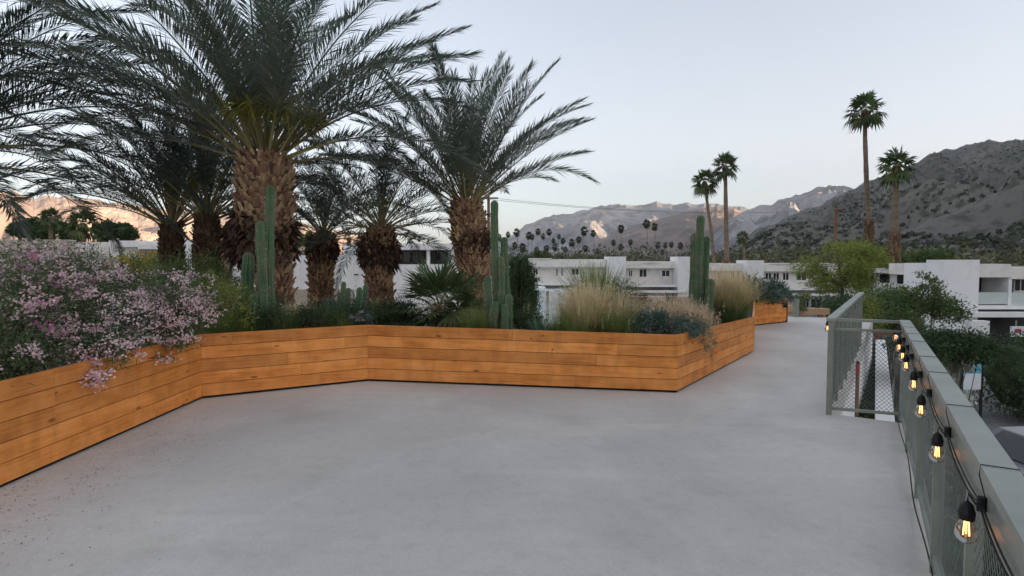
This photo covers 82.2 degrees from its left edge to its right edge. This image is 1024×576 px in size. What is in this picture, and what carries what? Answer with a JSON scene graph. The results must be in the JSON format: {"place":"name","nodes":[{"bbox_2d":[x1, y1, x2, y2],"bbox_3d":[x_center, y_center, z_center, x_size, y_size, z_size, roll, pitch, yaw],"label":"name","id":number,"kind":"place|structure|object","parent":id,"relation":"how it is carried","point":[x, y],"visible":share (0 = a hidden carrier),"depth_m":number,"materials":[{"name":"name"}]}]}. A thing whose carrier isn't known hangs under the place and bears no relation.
{"place":"outdoors","nodes":[
{"label":"outdoors","id":0,"kind":"place"},
{"bbox_2d":[0,239,77,364],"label":"boundary wall","id":1,"kind":"structure","parent":0,"point":[7,242],"depth_m":21.96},
{"bbox_2d":[0,230,130,298],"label":"flowering bush","id":2,"kind":"object","parent":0,"point":[49,244],"visible":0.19,"depth_m":7.91,"materials":[{"name":"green plant"}]},
{"bbox_2d":[100,248,164,303],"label":"flowering bush","id":3,"kind":"object","parent":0,"point":[138,262],"visible":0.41,"depth_m":8.51,"materials":[{"name":"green plant"}]},
{"bbox_2d":[75,239,195,348],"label":"white house","id":4,"kind":"structure","parent":0,"point":[143,246],"depth_m":29.94,"materials":[{"name":"beige paint"}]},
{"bbox_2d":[0,190,402,254],"bbox_3d":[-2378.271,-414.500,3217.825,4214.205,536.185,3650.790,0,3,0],"label":"mountain bluff","id":5,"kind":"structure","parent":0,"point":[147,228],"depth_m":3418.94,"materials":[{"name":"stone"}]},
{"bbox_2d":[227,289,353,311],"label":"garden wall","id":6,"kind":"structure","parent":0,"point":[301,294],"depth_m":22.04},
{"bbox_2d":[292,255,358,299],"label":"white house","id":7,"kind":"structure","parent":0,"point":[300,273],"depth_m":33.02,"materials":[{"name":"paint"}]},
{"bbox_2d":[0,0,1023,243],"label":"sky","id":8,"kind":"structure","parent":0,"point":[673,86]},
{"bbox_2d":[528,257,625,313],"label":"motel building","id":9,"kind":"structure","parent":0,"point":[548,269],"depth_m":56.96,"materials":[{"name":"beige paint"}]},
{"bbox_2d":[490,201,748,260],"bbox_3d":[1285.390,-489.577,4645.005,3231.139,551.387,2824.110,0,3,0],"label":"mountain range","id":10,"kind":"structure","parent":0,"point":[602,221],"depth_m":5014.20,"materials":[{"name":"stone"}]},
{"bbox_2d":[558,206,741,260],"bbox_3d":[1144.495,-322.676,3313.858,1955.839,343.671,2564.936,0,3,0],"label":"mountain foothill","id":11,"kind":"structure","parent":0,"point":[678,228],"depth_m":3326.29,"materials":[{"name":"stone"}]},
{"bbox_2d":[625,296,688,310],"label":"garden wall","id":12,"kind":"structure","parent":0,"point":[654,299],"depth_m":24.05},
{"bbox_2d":[626,257,689,295],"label":"motel building","id":13,"kind":"structure","parent":0,"point":[670,275],"depth_m":58.96,"materials":[{"name":"beige paint"}]},
{"bbox_2d":[668,263,782,323],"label":"ornamental grass","id":14,"kind":"object","parent":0,"point":[736,308],"depth_m":10.43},
{"bbox_2d":[485,263,985,575],"bbox_3d":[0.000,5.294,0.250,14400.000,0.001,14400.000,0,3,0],"label":"ground","id":15,"kind":"structure","parent":0,"point":[946,570],"depth_m":12.10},
{"bbox_2d":[4,215,79,241],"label":"leafy tree","id":16,"kind":"object","parent":15,"relation":"on","point":[35,227],"visible":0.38,"depth_m":43.68,"materials":[{"name":"green plant"}]},
{"bbox_2d":[35,206,65,238],"bbox_3d":[-31.333,-1.085,40.005,1.741,8.989,1.764,0,3,0],"label":"fan palm","id":17,"kind":"object","parent":15,"relation":"on","point":[50,225],"visible":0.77,"depth_m":39.72,"materials":[{"name":"green plant"}]},
{"bbox_2d":[63,209,101,241],"bbox_3d":[-27.748,-0.882,38.032,2.448,8.770,2.358,0,3,0],"label":"fan palm","id":18,"kind":"object","parent":15,"relation":"on","point":[83,228],"visible":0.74,"depth_m":37.58,"materials":[{"name":"green plant"}]},
{"bbox_2d":[0,0,217,260],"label":"date palm","id":19,"kind":"object","parent":15,"relation":"on","point":[6,99],"visible":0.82,"depth_m":9.78,"materials":[{"name":"green plant"}]},
{"bbox_2d":[90,217,140,241],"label":"leafy tree","id":20,"kind":"object","parent":15,"relation":"on","point":[125,231],"visible":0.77,"depth_m":44.42,"materials":[{"name":"green plant"}]},
{"bbox_2d":[0,80,326,332],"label":"date palm","id":21,"kind":"object","parent":15,"relation":"on","point":[171,237],"visible":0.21,"depth_m":13.77,"materials":[{"name":"green plant"}]},
{"bbox_2d":[17,50,366,332],"bbox_3d":[-7.002,-0.212,13.129,6.944,9.784,6.812,0,3,0],"label":"date palm","id":22,"kind":"object","parent":15,"relation":"on","point":[205,223],"visible":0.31,"depth_m":12.63,"materials":[{"name":"green plant"}]},
{"bbox_2d":[0,0,493,315],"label":"date palm","id":23,"kind":"object","parent":15,"relation":"on","point":[261,80],"visible":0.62,"depth_m":9.68,"materials":[{"name":"green plant"}]},
{"bbox_2d":[215,140,420,326],"bbox_3d":[-4.984,0.375,15.040,5.349,8.431,5.006,0,3,0],"label":"date palm","id":24,"kind":"object","parent":15,"relation":"on","point":[321,264],"visible":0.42,"depth_m":14.73,"materials":[{"name":"plant"}]},
{"bbox_2d":[292,110,510,324],"bbox_3d":[-3.054,0.417,13.311,5.373,8.509,5.071,1,3,28],"label":"date palm","id":25,"kind":"object","parent":15,"relation":"on","point":[379,251],"visible":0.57,"depth_m":12.91,"materials":[{"name":"green plant"}]},
{"bbox_2d":[343,244,460,317],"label":"white house","id":26,"kind":"structure","parent":15,"relation":"on","point":[431,257],"depth_m":35.70,"materials":[{"name":"paint"}]},
{"bbox_2d":[431,251,447,262],"bbox_3d":[-4.803,-2.047,38.821,1.125,0.846,0.048,0,3,0],"label":"window","id":27,"kind":"structure","parent":26,"relation":"in","point":[435,258],"depth_m":38.82,"materials":[{"name":"black glass"}]},
{"bbox_2d":[314,38,600,307],"bbox_3d":[-0.999,-0.334,12.524,5.170,10.084,5.235,2,3,37],"label":"date palm","id":28,"kind":"object","parent":15,"relation":"on","point":[470,237],"visible":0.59,"depth_m":11.99,"materials":[{"name":"green plant"}]},
{"bbox_2d":[481,196,497,277],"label":"utility pole","id":29,"kind":"object","parent":15,"relation":"on","point":[488,210],"visible":0.26,"depth_m":54.63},
{"bbox_2d":[508,242,542,328],"bbox_3d":[0.505,0.274,40.255,3.352,6.808,2.974,0,3,0],"label":"leafy tree","id":30,"kind":"object","parent":15,"relation":"on","point":[523,284],"visible":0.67,"depth_m":39.62,"materials":[{"name":"green plant"}]},
{"bbox_2d":[536,286,545,321],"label":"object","id":31,"kind":"object","parent":15,"relation":"on","point":[542,290],"visible":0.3,"depth_m":51.78,"materials":[{"name":"white paint"}]},
{"bbox_2d":[531,249,551,257],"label":"leafy tree","id":32,"kind":"object","parent":15,"relation":"on","point":[544,254],"visible":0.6,"depth_m":74.79,"materials":[{"name":"green plant"}]},
{"bbox_2d":[549,291,565,325],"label":"garden wall","id":33,"kind":"structure","parent":15,"relation":"on","point":[554,297],"depth_m":46.11,"materials":[{"name":"white paint"}]},
{"bbox_2d":[94,239,1023,283],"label":"distant trees","id":34,"kind":"object","parent":15,"relation":"on","point":[987,258],"visible":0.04,"depth_m":108.90,"materials":[{"name":"green plant"}]},
{"bbox_2d":[691,168,720,262],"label":"fan palm","id":35,"kind":"object","parent":15,"relation":"on","point":[702,188],"visible":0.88,"depth_m":65.48,"materials":[{"name":"green plant"}]},
{"bbox_2d":[709,151,740,262],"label":"fan palm","id":36,"kind":"object","parent":15,"relation":"on","point":[725,159],"visible":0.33,"depth_m":63.47,"materials":[{"name":"green plant"}]},
{"bbox_2d":[709,260,763,281],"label":"motel building","id":37,"kind":"structure","parent":15,"relation":"on","point":[753,265],"depth_m":59.81,"materials":[{"name":"beige paint"}]},
{"bbox_2d":[735,230,749,259],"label":"fan palm","id":38,"kind":"object","parent":15,"relation":"on","point":[741,239],"visible":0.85,"depth_m":69.71,"materials":[{"name":"green plant"}]},
{"bbox_2d":[794,291,811,316],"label":"leafy shrub","id":39,"kind":"object","parent":15,"relation":"on","point":[802,304],"visible":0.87,"depth_m":17.89,"materials":[{"name":"green plant"}]},
{"bbox_2d":[764,263,853,307],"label":"motel building","id":40,"kind":"structure","parent":15,"relation":"on","point":[776,270],"depth_m":62.79,"materials":[{"name":"beige paint"}]},
{"bbox_2d":[788,305,829,317],"bbox_3d":[9.649,2.477,19.288,1.358,3.830,0.300,0,3,0],"label":"timber fence","id":41,"kind":"object","parent":15,"relation":"on","point":[822,312],"visible":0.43,"depth_m":19.06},
{"bbox_2d":[831,207,843,262],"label":"utility pole","id":42,"kind":"object","parent":15,"relation":"on","point":[836,209],"visible":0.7,"depth_m":74.55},
{"bbox_2d":[490,198,840,212],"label":"power line","id":43,"kind":"object","parent":42,"relation":"attached to","point":[652,211],"visible":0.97,"depth_m":61.83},
{"bbox_2d":[810,285,878,317],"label":"leafy shrub","id":44,"kind":"object","parent":15,"relation":"on","point":[833,303],"visible":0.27,"depth_m":23.69,"materials":[{"name":"green plant"}]},
{"bbox_2d":[841,333,872,416],"bbox_3d":[0.419,3.416,8.850,9.166,3.540,23.838,2,3,32],"label":"deck substructure","id":45,"kind":"object","parent":15,"relation":"on","point":[852,398],"visible":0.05,"depth_m":12.13,"materials":[{"name":"white paint"}]},
{"bbox_2d":[0,316,934,575],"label":"roof deck","id":46,"kind":"structure","parent":45,"relation":"on","point":[757,461],"depth_m":4.41,"materials":[{"name":"concrete"}]},
{"bbox_2d":[0,404,293,564],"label":"fallen petals","id":47,"kind":"object","parent":46,"relation":"on","point":[104,466],"visible":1,"depth_m":4.70,"materials":[{"name":"plant"}]},
{"bbox_2d":[0,298,787,486],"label":"timber planter","id":48,"kind":"object","parent":46,"relation":"on","point":[55,415],"visible":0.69,"depth_m":7.61,"materials":[{"name":"brown wood"}]},
{"bbox_2d":[0,231,135,386],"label":"flowering bush","id":49,"kind":"object","parent":48,"relation":"in","point":[18,312],"visible":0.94,"depth_m":5.29,"materials":[{"name":"pink plant"}]},
{"bbox_2d":[6,234,195,393],"bbox_3d":[-4.375,0.179,6.041,1.897,1.536,2.025,0,3,0],"label":"flowering bush","id":50,"kind":"object","parent":48,"relation":"in","point":[117,343],"visible":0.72,"depth_m":5.94,"materials":[{"name":"pink plant"}]},
{"bbox_2d":[116,262,231,355],"bbox_3d":[-3.883,0.264,6.758,1.296,1.137,1.625,-2,3,-32],"label":"flowering bush","id":51,"kind":"object","parent":48,"relation":"on","point":[174,336],"visible":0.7,"depth_m":6.60,"materials":[{"name":"pink plant"}]},
{"bbox_2d":[135,245,240,336],"bbox_3d":[-5.516,0.254,9.960,2.642,1.967,1.117,1,3,24],"label":"leafy shrub","id":52,"kind":"object","parent":48,"relation":"on","point":[183,266],"visible":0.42,"depth_m":9.80,"materials":[{"name":"green plant"}]},
{"bbox_2d":[179,268,261,333],"bbox_3d":[-4.156,0.238,8.293,1.141,1.040,1.773,-2,4,-40],"label":"leafy shrub","id":53,"kind":"object","parent":48,"relation":"on","point":[236,298],"visible":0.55,"depth_m":8.09,"materials":[{"name":"green plant"}]},
{"bbox_2d":[195,306,273,333],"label":"grass tuft","id":54,"kind":"object","parent":48,"relation":"on","point":[235,328],"visible":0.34,"depth_m":7.86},
{"bbox_2d":[214,294,283,330],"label":"leafy shrub","id":55,"kind":"object","parent":48,"relation":"on","point":[262,325],"visible":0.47,"depth_m":8.07,"materials":[{"name":"green plant"}]},
{"bbox_2d":[240,185,275,330],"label":"column cactus","id":56,"kind":"object","parent":48,"relation":"on","point":[264,244],"depth_m":8.26,"materials":[{"name":"plant"}]},
{"bbox_2d":[230,289,296,323],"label":"leafy shrub","id":57,"kind":"object","parent":48,"relation":"on","point":[281,300],"visible":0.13,"depth_m":9.29,"materials":[{"name":"green plant"}]},
{"bbox_2d":[255,304,319,329],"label":"grass tuft","id":58,"kind":"object","parent":48,"relation":"in","point":[280,326],"visible":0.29,"depth_m":8.11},
{"bbox_2d":[258,292,378,328],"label":"leafy shrub","id":59,"kind":"object","parent":48,"relation":"on","point":[309,314],"visible":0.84,"depth_m":8.22,"materials":[{"name":"green plant"}]},
{"bbox_2d":[307,302,365,336],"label":"grass tuft","id":60,"kind":"object","parent":48,"relation":"in","point":[342,323],"visible":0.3,"depth_m":8.41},
{"bbox_2d":[314,285,377,322],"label":"leafy shrub","id":61,"kind":"object","parent":48,"relation":"on","point":[324,301],"visible":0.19,"depth_m":9.12,"materials":[{"name":"green plant"}]},
{"bbox_2d":[337,281,367,324],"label":"column cactus","id":62,"kind":"object","parent":48,"relation":"on","point":[345,293],"depth_m":8.98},
{"bbox_2d":[347,309,376,336],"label":"leafy shrub","id":63,"kind":"object","parent":48,"relation":"on","point":[363,318],"visible":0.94,"depth_m":8.49,"materials":[{"name":"plant"}]},
{"bbox_2d":[367,296,416,324],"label":"leafy shrub","id":64,"kind":"object","parent":48,"relation":"on","point":[375,309],"visible":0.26,"depth_m":8.92,"materials":[{"name":"green plant"}]},
{"bbox_2d":[370,291,464,326],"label":"leafy shrub","id":65,"kind":"object","parent":48,"relation":"on","point":[382,316],"visible":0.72,"depth_m":8.74,"materials":[{"name":"green plant"}]},
{"bbox_2d":[385,255,484,326],"bbox_3d":[-1.101,0.226,8.964,1.801,1.568,1.729,-1,3,-19],"label":"fan palm shrub","id":66,"kind":"object","parent":48,"relation":"in","point":[434,284],"visible":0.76,"depth_m":8.67,"materials":[{"name":"green plant"}]},
{"bbox_2d":[437,288,484,327],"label":"leafy shrub","id":67,"kind":"object","parent":48,"relation":"in","point":[463,302],"visible":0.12,"depth_m":9.12,"materials":[{"name":"green plant"}]},
{"bbox_2d":[451,296,484,327],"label":"leafy shrub","id":68,"kind":"object","parent":48,"relation":"on","point":[477,302],"visible":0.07,"depth_m":8.99,"materials":[{"name":"green plant"}]},
{"bbox_2d":[439,304,518,352],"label":"grass tuft","id":69,"kind":"object","parent":48,"relation":"on","point":[475,322],"visible":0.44,"depth_m":8.25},
{"bbox_2d":[482,200,513,328],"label":"column cactus","id":70,"kind":"object","parent":48,"relation":"on","point":[502,298],"depth_m":8.46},
{"bbox_2d":[512,303,547,329],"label":"leafy shrub","id":71,"kind":"object","parent":48,"relation":"on","point":[521,320],"visible":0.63,"depth_m":8.81,"materials":[{"name":"green plant"}]},
{"bbox_2d":[520,317,550,338],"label":"agave","id":72,"kind":"object","parent":48,"relation":"on","point":[535,326],"visible":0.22,"depth_m":8.01,"materials":[{"name":"green plant"}]},
{"bbox_2d":[537,306,597,350],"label":"grass tuft","id":73,"kind":"object","parent":48,"relation":"on","point":[567,324],"visible":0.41,"depth_m":7.96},
{"bbox_2d":[518,276,660,352],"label":"ornamental grass","id":74,"kind":"object","parent":48,"relation":"in","point":[580,302],"depth_m":8.14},
{"bbox_2d":[529,257,651,329],"bbox_3d":[1.310,0.186,9.040,2.170,1.376,2.284,-2,4,-42],"label":"grass tuft","id":75,"kind":"object","parent":48,"relation":"on","point":[592,275],"visible":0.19,"depth_m":8.86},
{"bbox_2d":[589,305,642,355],"bbox_3d":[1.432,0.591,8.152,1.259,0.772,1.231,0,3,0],"label":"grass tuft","id":76,"kind":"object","parent":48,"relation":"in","point":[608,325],"visible":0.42,"depth_m":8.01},
{"bbox_2d":[604,273,646,330],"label":"leafy shrub","id":77,"kind":"object","parent":48,"relation":"on","point":[627,288],"visible":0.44,"depth_m":8.70,"materials":[{"name":"green plant"}]},
{"bbox_2d":[631,292,662,332],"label":"leafy shrub","id":78,"kind":"object","parent":48,"relation":"on","point":[642,296],"visible":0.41,"depth_m":9.21,"materials":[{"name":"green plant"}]},
{"bbox_2d":[626,306,715,338],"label":"leafy shrub","id":79,"kind":"object","parent":48,"relation":"on","point":[657,320],"visible":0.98,"depth_m":7.97,"materials":[{"name":"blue plant"}]},
{"bbox_2d":[624,293,730,333],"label":"ornamental grass","id":80,"kind":"object","parent":48,"relation":"in","point":[675,307],"depth_m":8.74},
{"bbox_2d":[687,215,714,325],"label":"column cactus","id":81,"kind":"object","parent":48,"relation":"on","point":[701,284],"depth_m":10.13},
{"bbox_2d":[683,303,722,337],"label":"ornamental grass","id":82,"kind":"object","parent":48,"relation":"on","point":[705,314],"depth_m":8.91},
{"bbox_2d":[695,319,718,360],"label":"trailing plant","id":83,"kind":"object","parent":48,"relation":"on","point":[706,346],"visible":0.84,"depth_m":8.00,"materials":[{"name":"beige plant"}]},
{"bbox_2d":[737,271,798,305],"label":"leafy shrub","id":84,"kind":"object","parent":48,"relation":"on","point":[781,293],"visible":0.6,"depth_m":15.36,"materials":[{"name":"green plant"}]},
{"bbox_2d":[826,292,900,415],"bbox_3d":[5.444,0.767,8.860,0.690,1.110,6.236,2,3,33],"label":"metal railing","id":85,"kind":"object","parent":46,"relation":"on","point":[845,329],"visible":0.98,"depth_m":6.43,"materials":[{"name":"metal"}]},
{"bbox_2d":[899,320,1023,575],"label":"metal railing","id":86,"kind":"object","parent":46,"relation":"on","point":[975,442],"visible":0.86,"depth_m":2.55,"materials":[{"name":"metal"}]},
{"bbox_2d":[892,319,1019,575],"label":"string lights","id":87,"kind":"object","parent":86,"relation":"hanging from","point":[966,511],"visible":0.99,"depth_m":2.55,"materials":[{"name":"black rubber"}]},
{"bbox_2d":[854,361,859,416],"bbox_3d":[5.582,3.014,9.553,0.055,3.676,0.055,-1,3,-22],"label":"marker post","id":88,"kind":"object","parent":15,"relation":"on","point":[857,395],"visible":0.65,"depth_m":9.47,"materials":[{"name":"metal"}]},
{"bbox_2d":[858,341,874,418],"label":"hedge","id":89,"kind":"object","parent":15,"relation":"on","point":[867,415],"visible":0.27,"depth_m":12.55,"materials":[{"name":"green plant"}]},
{"bbox_2d":[850,287,887,340],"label":"leafy shrub","id":90,"kind":"object","parent":15,"relation":"on","point":[869,310],"visible":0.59,"depth_m":21.11,"materials":[{"name":"green plant"}]},
{"bbox_2d":[875,340,894,421],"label":"wall","id":91,"kind":"structure","parent":15,"relation":"on","point":[883,417],"depth_m":12.33,"materials":[{"name":"white paint"}]},
{"bbox_2d":[887,270,975,330],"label":"leafy shrub","id":92,"kind":"object","parent":15,"relation":"on","point":[933,309],"visible":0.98,"depth_m":13.41,"materials":[{"name":"green plant"}]},
{"bbox_2d":[894,353,977,502],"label":"ivy wall","id":93,"kind":"structure","parent":15,"relation":"on","point":[955,373],"depth_m":12.94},
{"bbox_2d":[907,246,966,262],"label":"leafy tree","id":94,"kind":"object","parent":15,"relation":"on","point":[922,256],"visible":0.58,"depth_m":59.16,"materials":[{"name":"green plant"}]},
{"bbox_2d":[881,322,1008,504],"bbox_3d":[9.087,2.697,12.496,2.469,4.042,1.935,0,3,0],"label":"vine hedge","id":95,"kind":"object","parent":15,"relation":"on","point":[944,345],"visible":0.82,"depth_m":12.05,"materials":[{"name":"green plant"}]},
{"bbox_2d":[942,497,1004,575],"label":"hedge","id":96,"kind":"object","parent":15,"relation":"on","point":[955,539],"visible":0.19,"depth_m":9.81,"materials":[{"name":"green plant"}]},
{"bbox_2d":[959,323,1023,424],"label":"hedge","id":97,"kind":"object","parent":15,"relation":"on","point":[1004,381],"visible":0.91,"depth_m":19.14,"materials":[{"name":"green plant"}]},
{"bbox_2d":[709,180,869,254],"bbox_3d":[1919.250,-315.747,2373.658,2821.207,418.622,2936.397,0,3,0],"label":"mountain ridge","id":98,"kind":"structure","parent":0,"point":[749,223],"depth_m":2496.88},
{"bbox_2d":[718,139,1023,261],"bbox_3d":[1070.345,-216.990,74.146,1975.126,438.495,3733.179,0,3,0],"label":"mountain slope","id":99,"kind":"structure","parent":0,"point":[993,211],"depth_m":402.58,"materials":[{"name":"stone"}]},
{"bbox_2d":[709,140,1023,262],"bbox_3d":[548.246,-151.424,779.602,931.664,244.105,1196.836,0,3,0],"label":"slope scrub","id":100,"kind":"object","parent":99,"relation":"on","point":[1013,237],"visible":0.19,"depth_m":376.21,"materials":[{"name":"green plant"}]},
{"bbox_2d":[807,315,1023,431],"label":"pavement","id":101,"kind":"structure","parent":0,"point":[996,421],"depth_m":20.17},
{"bbox_2d":[786,232,899,297],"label":"leafy tree","id":102,"kind":"object","parent":101,"relation":"on","point":[853,270],"visible":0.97,"depth_m":41.44,"materials":[{"name":"green plant"}]},
{"bbox_2d":[842,89,889,294],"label":"fan palm","id":103,"kind":"object","parent":101,"relation":"on","point":[866,119],"visible":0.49,"depth_m":46.43,"materials":[{"name":"green plant"}]},
{"bbox_2d":[867,268,903,337],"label":"building","id":104,"kind":"structure","parent":101,"relation":"on","point":[898,279],"depth_m":40.59,"materials":[{"name":"white paint"}]},
{"bbox_2d":[875,248,915,267],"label":"leafy tree","id":105,"kind":"object","parent":101,"relation":"on","point":[904,260],"visible":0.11,"depth_m":51.06,"materials":[{"name":"green plant"}]},
{"bbox_2d":[875,146,919,266],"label":"fan palm","id":106,"kind":"object","parent":101,"relation":"on","point":[896,175],"visible":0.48,"depth_m":43.56,"materials":[{"name":"green plant"}]},
{"bbox_2d":[856,276,941,390],"bbox_3d":[14.089,1.935,21.764,3.167,4.702,2.897,0,3,0],"label":"leafy shrub","id":107,"kind":"object","parent":101,"relation":"on","point":[883,296],"visible":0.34,"depth_m":21.63,"materials":[{"name":"green plant"}]},
{"bbox_2d":[963,320,989,399],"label":"wall","id":108,"kind":"structure","parent":101,"relation":"on","point":[978,323],"depth_m":22.10,"materials":[{"name":"white paint"}]},
{"bbox_2d":[944,487,965,514],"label":"road","id":109,"kind":"structure","parent":0,"point":[947,504],"depth_m":12.73,"materials":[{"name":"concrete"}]},
{"bbox_2d":[959,361,983,417],"bbox_3d":[13.034,3.073,16.664,0.619,2.887,0.060,0,3,0],"label":"street sign","id":110,"kind":"object","parent":109,"relation":"on","point":[977,381],"visible":0.25,"depth_m":16.62,"materials":[{"name":"white metal"}]},
{"bbox_2d":[946,426,1023,491],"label":"parked car","id":111,"kind":"object","parent":109,"relation":"on","point":[1010,440],"visible":0.11,"depth_m":12.97,"materials":[{"name":"grey paint"}]},
{"bbox_2d":[889,260,1023,345],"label":"white building","id":112,"kind":"structure","parent":0,"point":[993,294],"depth_m":29.94,"materials":[{"name":"paint"}]},
{"bbox_2d":[1013,279,1023,291],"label":"window","id":113,"kind":"structure","parent":112,"relation":"in","point":[1018,284],"depth_m":31.60,"materials":[{"name":"glass"}]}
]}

